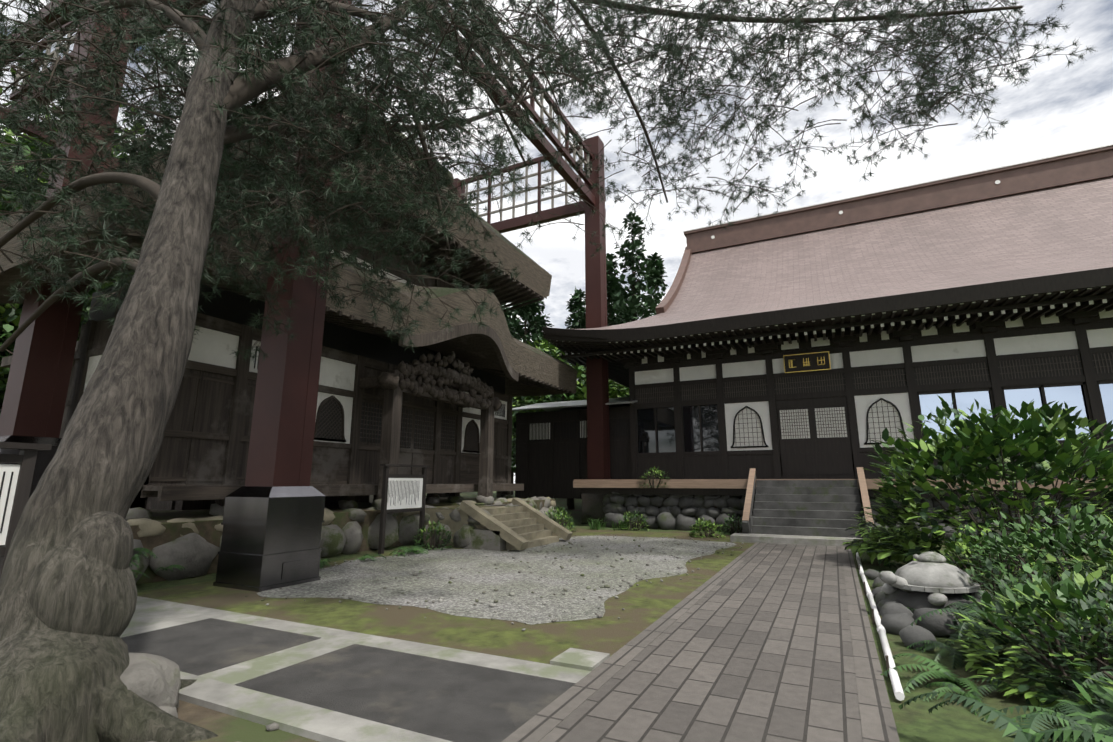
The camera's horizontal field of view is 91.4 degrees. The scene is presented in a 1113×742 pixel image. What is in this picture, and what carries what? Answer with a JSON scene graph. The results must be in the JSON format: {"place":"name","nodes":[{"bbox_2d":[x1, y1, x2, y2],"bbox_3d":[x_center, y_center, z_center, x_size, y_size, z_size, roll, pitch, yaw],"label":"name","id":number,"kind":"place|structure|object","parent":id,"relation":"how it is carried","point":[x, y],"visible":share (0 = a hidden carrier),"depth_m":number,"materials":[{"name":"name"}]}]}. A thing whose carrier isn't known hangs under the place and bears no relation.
{"place":"outdoors","nodes":[
{"label":"outdoors","id":0,"kind":"place"},
{"bbox_2d":[0,0,1112,482],"label":"sky","id":1,"kind":"structure","parent":0,"point":[1060,110],"materials":[{"name":"white"}]},
{"bbox_2d":[136,483,1112,741],"bbox_3d":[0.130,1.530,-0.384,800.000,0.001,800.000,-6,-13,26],"label":"ground","id":2,"kind":"structure","parent":0,"point":[916,721],"depth_m":4.35,"materials":[{"name":"green plant"}]},
{"bbox_2d":[0,0,609,591],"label":"shelter frame","id":3,"kind":"object","parent":2,"relation":"on","point":[274,520],"visible":0.35,"depth_m":10.06,"materials":[{"name":"brown metal"}]},
{"bbox_2d":[0,68,668,509],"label":"trees","id":4,"kind":"object","parent":2,"relation":"on","point":[624,304],"visible":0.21,"depth_m":48.60,"materials":[{"name":"green plant"}]},
{"bbox_2d":[120,596,590,741],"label":"paved path","id":5,"kind":"structure","parent":2,"relation":"on","point":[254,676],"depth_m":4.31,"materials":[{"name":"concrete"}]},
{"bbox_2d":[0,442,51,578],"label":"notice board","id":6,"kind":"object","parent":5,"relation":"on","point":[15,483],"visible":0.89,"depth_m":4.67,"materials":[{"name":"brown wood"}]},
{"bbox_2d":[378,464,429,553],"bbox_3d":[-3.618,3.227,12.908,0.160,1.975,1.590,-5,-13,25],"label":"notice board","id":7,"kind":"object","parent":2,"relation":"on","point":[399,494],"visible":0.98,"depth_m":12.85,"materials":[{"name":"brown wood"}]},
{"bbox_2d":[120,466,741,741],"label":"rocks","id":8,"kind":"object","parent":2,"relation":"on","point":[154,679],"visible":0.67,"depth_m":7.83,"materials":[{"name":"grey stone"}]},
{"bbox_2d":[137,528,754,670],"bbox_3d":[-0.036,4.001,11.778,7.200,0.001,12.950,-6,-13,26],"label":"moss","id":9,"kind":"object","parent":2,"relation":"on","point":[644,604],"visible":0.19,"depth_m":6.51,"materials":[{"name":"green plant"}]},
{"bbox_2d":[245,534,743,630],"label":"gravel","id":10,"kind":"structure","parent":9,"relation":"on","point":[368,580],"depth_m":9.07,"materials":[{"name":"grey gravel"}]},
{"bbox_2d":[414,498,572,550],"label":"stone steps","id":11,"kind":"structure","parent":2,"relation":"on","point":[514,525],"depth_m":13.42,"materials":[{"name":"stone"}]},
{"bbox_2d":[0,0,1096,741],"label":"pine tree","id":12,"kind":"object","parent":2,"relation":"on","point":[68,594],"visible":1,"depth_m":6.35,"materials":[{"name":"green plant"}]},
{"bbox_2d":[0,492,1112,584],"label":"stone walls","id":13,"kind":"structure","parent":2,"relation":"on","point":[189,541],"depth_m":12.81,"materials":[{"name":"stone"}]},
{"bbox_2d":[0,196,523,520],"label":"old hall","id":14,"kind":"structure","parent":13,"relation":"on","point":[386,400],"depth_m":13.64,"materials":[{"name":"brown wood"}]},
{"bbox_2d":[0,88,576,396],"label":"thatch roofs","id":15,"kind":"structure","parent":14,"relation":"on","point":[519,366],"depth_m":14.90,"materials":[{"name":"brown plant"}]},
{"bbox_2d":[512,397,637,498],"bbox_3d":[1.532,3.406,24.335,5.900,4.379,5.363,-6,-13,26],"label":"corridor","id":16,"kind":"object","parent":13,"relation":"on","point":[551,450],"visible":0.69,"depth_m":22.86,"materials":[{"name":"brown wood"}]},
{"bbox_2d":[573,302,1112,498],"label":"hall","id":17,"kind":"structure","parent":13,"relation":"on","point":[721,421],"depth_m":18.12,"materials":[{"name":"brown wood"}]},
{"bbox_2d":[542,144,1112,387],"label":"roof","id":18,"kind":"structure","parent":17,"relation":"on","point":[1027,239],"depth_m":21.08,"materials":[{"name":"brown tile"}]},
{"bbox_2d":[502,542,899,741],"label":"walkway","id":19,"kind":"structure","parent":2,"relation":"on","point":[764,642],"depth_m":4.59,"materials":[{"name":"grey stone"}]},
{"bbox_2d":[730,467,879,545],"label":"steps","id":20,"kind":"structure","parent":2,"relation":"on","point":[812,512],"depth_m":15.07,"materials":[{"name":"stone"}]},
{"bbox_2d":[842,395,1112,741],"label":"garden","id":21,"kind":"object","parent":2,"relation":"on","point":[929,591],"visible":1,"depth_m":6.47,"materials":[{"name":"green plant"}]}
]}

